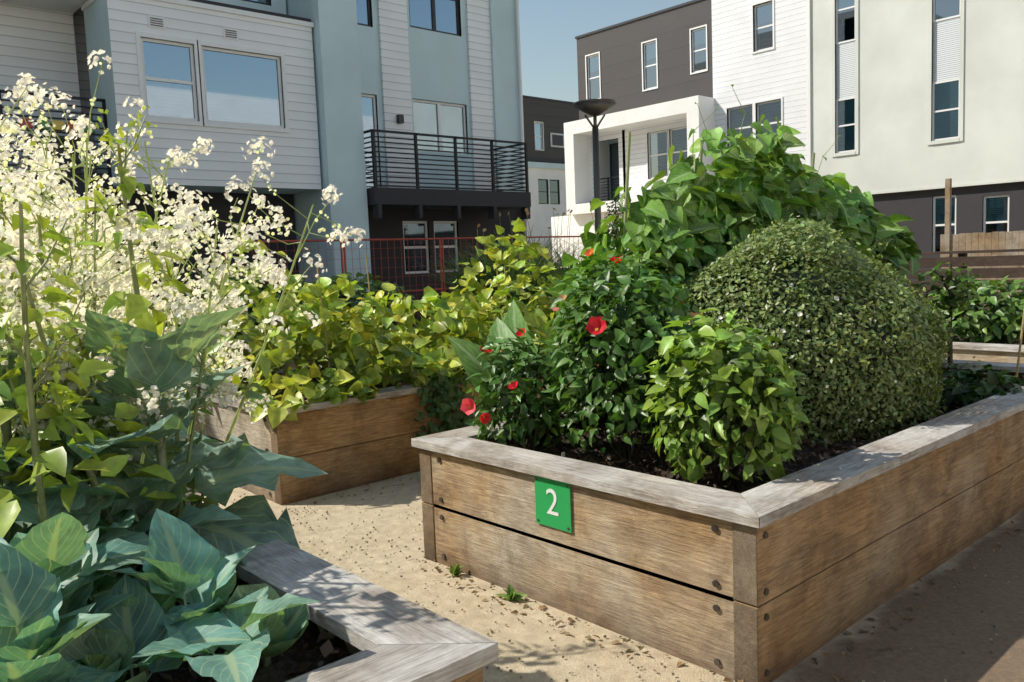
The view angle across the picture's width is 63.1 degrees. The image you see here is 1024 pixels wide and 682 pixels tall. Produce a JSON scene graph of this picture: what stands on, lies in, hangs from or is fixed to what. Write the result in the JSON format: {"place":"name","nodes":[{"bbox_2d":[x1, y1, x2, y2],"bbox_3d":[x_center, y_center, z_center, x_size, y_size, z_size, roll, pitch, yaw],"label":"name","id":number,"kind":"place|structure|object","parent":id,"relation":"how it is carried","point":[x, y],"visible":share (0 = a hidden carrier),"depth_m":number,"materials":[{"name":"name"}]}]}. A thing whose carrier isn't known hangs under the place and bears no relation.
{"place":"outdoors","nodes":[
{"label":"outdoors","id":0,"kind":"place"},
{"bbox_2d":[546,489,558,515],"bbox_3d":[0.170,0.681,3.527,0.002,0.111,0.069,-7,7,-42],"label":"number","id":1,"kind":"object","parent":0,"point":[550,511],"visible":1,"depth_m":3.52,"materials":[{"name":"white paint"}]},
{"bbox_2d":[185,301,1023,681],"bbox_3d":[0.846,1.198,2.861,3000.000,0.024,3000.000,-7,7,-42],"label":"ground","id":2,"kind":"structure","parent":0,"point":[933,643],"depth_m":3.43,"materials":[{"name":"beige sand"}]},
{"bbox_2d":[0,0,530,338],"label":"apartment building","id":3,"kind":"structure","parent":2,"relation":"on","point":[395,118],"depth_m":15.34,"materials":[{"name":"blue"}]},
{"bbox_2d":[19,118,95,133],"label":"balcony planters","id":4,"kind":"object","parent":3,"relation":"on","point":[59,125],"visible":0.56,"depth_m":12.80,"materials":[{"name":"red"}]},
{"bbox_2d":[89,484,498,681],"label":"raised bed","id":5,"kind":"object","parent":2,"relation":"on","point":[385,635],"visible":0.25,"depth_m":2.05,"materials":[{"name":"grey wood"}]},
{"bbox_2d":[123,564,350,681],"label":"raised bed soil","id":6,"kind":"structure","parent":5,"relation":"on","point":[282,666],"depth_m":2.17,"materials":[{"name":"black soil"}]},
{"bbox_2d":[0,105,270,677],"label":"bolting stalks","id":7,"kind":"object","parent":6,"relation":"on","point":[63,413],"visible":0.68,"depth_m":2.34,"materials":[{"name":"green plant"}]},
{"bbox_2d":[0,306,327,681],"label":"collards","id":8,"kind":"object","parent":6,"relation":"on","point":[78,603],"visible":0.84,"depth_m":2.12,"materials":[{"name":"green plant"}]},
{"bbox_2d":[0,49,365,542],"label":"white flowering plant","id":9,"kind":"object","parent":6,"relation":"on","point":[195,305],"depth_m":2.88,"materials":[{"name":"white plant"}]},
{"bbox_2d":[135,366,1023,681],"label":"mulch","id":10,"kind":"object","parent":6,"relation":"on","point":[327,648],"visible":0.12,"depth_m":3.93,"materials":[{"name":"brown soil"}]},
{"bbox_2d":[214,332,432,369],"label":"soil","id":11,"kind":"structure","parent":2,"relation":"on","point":[292,364],"depth_m":9.06,"materials":[{"name":"brown soil"}]},
{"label":"raised bed soil","id":12,"kind":"structure","parent":11,"relation":"on","visible":0},
{"bbox_2d":[148,270,319,348],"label":"bed plants","id":13,"kind":"object","parent":12,"relation":"on","point":[260,289],"visible":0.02,"depth_m":9.10,"materials":[{"name":"green plant"}]},
{"bbox_2d":[300,271,414,329],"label":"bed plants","id":14,"kind":"object","parent":12,"relation":"on","point":[375,287],"visible":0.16,"depth_m":10.54,"materials":[{"name":"green plant"}]},
{"bbox_2d":[195,353,548,504],"bbox_3d":[-0.548,0.525,7.434,4.306,0.672,1.956,-7,7,-42],"label":"raised bed","id":15,"kind":"object","parent":2,"relation":"on","point":[351,441],"visible":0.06,"depth_m":5.68,"materials":[{"name":"brown wood"}]},
{"bbox_2d":[263,418,290,498],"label":"bolts","id":16,"kind":"object","parent":15,"relation":"attached to","point":[285,452],"visible":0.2,"depth_m":5.37,"materials":[{"name":"black metal"}]},
{"bbox_2d":[237,367,465,399],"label":"raised bed soil","id":17,"kind":"structure","parent":15,"relation":"on","point":[379,385],"depth_m":6.89,"materials":[{"name":"brown soil"}]},
{"bbox_2d":[198,217,561,437],"bbox_3d":[-0.875,-0.164,7.049,3.701,1.760,2.146,-7,7,-42],"label":"leafy bush","id":18,"kind":"object","parent":17,"relation":"on","point":[358,334],"visible":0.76,"depth_m":6.17,"materials":[{"name":"green plant"}]},
{"bbox_2d":[525,274,570,327],"bbox_3d":[0.688,-0.309,8.495,0.994,0.847,1.055,-7,7,-42],"label":"plant","id":19,"kind":"object","parent":17,"relation":"on","point":[560,277],"visible":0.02,"depth_m":8.50,"materials":[{"name":"green plant"}]},
{"bbox_2d":[223,254,1023,456],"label":"stakes and labels","id":20,"kind":"object","parent":15,"relation":"on","point":[1017,366],"visible":0.27,"depth_m":5.95,"materials":[{"name":"beige wood"}]},
{"bbox_2d":[224,236,583,339],"bbox_3d":[-1.262,-1.039,16.488,9.340,2.000,0.200,-7,7,-42],"label":"temporary fence","id":21,"kind":"object","parent":2,"relation":"on","point":[342,251],"visible":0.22,"depth_m":15.76,"materials":[{"name":"red"}]},
{"bbox_2d":[523,95,578,262],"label":"townhouse","id":22,"kind":"structure","parent":2,"relation":"on","point":[545,119],"depth_m":47.47,"materials":[{"name":"white stucco"},{"name":"dark grey siding"}]},
{"bbox_2d":[573,99,615,233],"bbox_3d":[1.480,-2.011,14.322,0.735,4.130,0.735,-7,7,-42],"label":"lamp post","id":23,"kind":"object","parent":2,"relation":"on","point":[594,108],"visible":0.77,"depth_m":14.14,"materials":[{"name":"brown metal"}]},
{"bbox_2d":[604,185,627,249],"bbox_3d":[2.125,-1.667,16.800,0.724,2.917,0.779,-7,7,-42],"label":"columnar tree","id":24,"kind":"object","parent":2,"relation":"on","point":[615,210],"visible":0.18,"depth_m":16.68,"materials":[{"name":"green plant"}]},
{"bbox_2d":[233,473,1022,681],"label":"path pebbles","id":25,"kind":"object","parent":2,"relation":"on","point":[673,673],"visible":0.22,"depth_m":3.68,"materials":[{"name":"beige stone"}]},
{"bbox_2d":[551,0,714,267],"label":"townhouse","id":26,"kind":"structure","parent":2,"relation":"on","point":[651,74],"depth_m":28.99,"materials":[{"name":"white"}]},
{"bbox_2d":[313,478,1021,681],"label":"path litter","id":27,"kind":"object","parent":2,"relation":"on","point":[511,592],"visible":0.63,"depth_m":3.62,"materials":[{"name":"brown plant"}]},
{"bbox_2d":[411,359,1023,681],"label":"raised bed","id":28,"kind":"object","parent":2,"relation":"on","point":[856,535],"visible":0.57,"depth_m":3.38,"materials":[{"name":"brown wood"}]},
{"bbox_2d":[534,475,571,532],"bbox_3d":[0.172,0.688,3.529,0.005,0.210,0.210,-7,7,-42],"label":"number sign","id":29,"kind":"object","parent":28,"relation":"attached to","point":[562,508],"visible":0.99,"depth_m":3.52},
{"bbox_2d":[437,458,769,676],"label":"bolts","id":30,"kind":"object","parent":28,"relation":"attached to","point":[715,583],"visible":0.52,"depth_m":2.94,"materials":[{"name":"black metal"}]},
{"bbox_2d":[527,380,1023,492],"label":"raised bed soil","id":31,"kind":"structure","parent":28,"relation":"on","point":[568,449],"depth_m":4.10,"materials":[{"name":"black soil"}]},
{"bbox_2d":[448,299,582,446],"bbox_3d":[0.086,0.177,4.460,0.861,0.799,0.492,-4,6,-14],"label":"broad-leaf plant","id":32,"kind":"object","parent":31,"relation":"on","point":[467,352],"visible":0.31,"depth_m":4.29,"materials":[{"name":"green plant"}]},
{"bbox_2d":[541,84,922,420],"bbox_3d":[1.529,-0.596,5.562,3.199,2.096,1.448,-7,7,-42],"label":"vine on trellis","id":33,"kind":"object","parent":31,"relation":"on","point":[766,178],"visible":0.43,"depth_m":5.08,"materials":[{"name":"green plant"}]},
{"bbox_2d":[464,240,1023,490],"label":"leafy shrubs","id":34,"kind":"object","parent":31,"relation":"on","point":[761,420],"visible":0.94,"depth_m":3.69,"materials":[{"name":"green plant"}]},
{"bbox_2d":[460,248,703,423],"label":"bed flowers","id":35,"kind":"object","parent":34,"relation":"attached to","point":[595,325],"visible":0.44,"depth_m":4.00,"materials":[{"name":"red plant"}]},
{"bbox_2d":[621,205,981,445],"bbox_3d":[1.562,0.063,4.911,2.009,1.762,2.011,-7,7,-42],"label":"dome shrub","id":36,"kind":"object","parent":31,"relation":"on","point":[839,338],"depth_m":4.23,"materials":[{"name":"green plant"}]},
{"bbox_2d":[911,262,985,371],"bbox_3d":[2.838,-0.075,5.418,0.416,0.883,0.442,-7,7,-42],"label":"small tree","id":37,"kind":"object","parent":31,"relation":"on","point":[959,282],"visible":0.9,"depth_m":5.36,"materials":[{"name":"green plant"}]},
{"bbox_2d":[711,0,1023,291],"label":"apartment building","id":38,"kind":"structure","parent":2,"relation":"on","point":[913,104],"depth_m":22.10,"materials":[{"name":"white paint"}]},
{"bbox_2d":[893,326,1023,362],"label":"raised bed","id":39,"kind":"object","parent":2,"relation":"on","point":[991,352],"visible":0.02,"depth_m":7.06,"materials":[{"name":"brown wood"}]},
{"bbox_2d":[898,334,1023,344],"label":"raised bed soil","id":40,"kind":"structure","parent":39,"relation":"on","point":[1016,342],"depth_m":8.10,"materials":[{"name":"brown soil"}]},
{"bbox_2d":[914,275,1023,343],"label":"bed plants","id":41,"kind":"object","parent":40,"relation":"on","point":[998,319],"visible":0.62,"depth_m":7.42,"materials":[{"name":"green plant"}]},
{"bbox_2d":[907,249,1023,318],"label":"slat fence","id":42,"kind":"object","parent":2,"relation":"on","point":[1011,260],"visible":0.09,"depth_m":11.06,"materials":[{"name":"brown wood"}]},
{"bbox_2d":[940,178,1023,302],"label":"board fence","id":43,"kind":"object","parent":2,"relation":"on","point":[997,240],"visible":0.41,"depth_m":19.29,"materials":[{"name":"brown wood"}]},
{"bbox_2d":[519,0,691,101],"label":"sky","id":44,"kind":"structure","parent":0,"point":[549,29],"materials":[{"name":"blue"}]},
{"bbox_3d":[0.746,0.016,12.157,2.006,0.672,4.056,-7,7,-42],"label":"raised bed","id":45,"kind":"object","parent":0,"visible":0},
{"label":"raised bed soil","id":46,"kind":"structure","parent":45,"relation":"in","visible":0},
{"bbox_2d":[416,201,627,313],"bbox_3d":[0.659,-1.226,12.134,3.671,1.554,5.735,-7,7,-42],"label":"shrub","id":47,"kind":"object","parent":46,"relation":"on","point":[512,273],"depth_m":12.12,"materials":[{"name":"green plant"}]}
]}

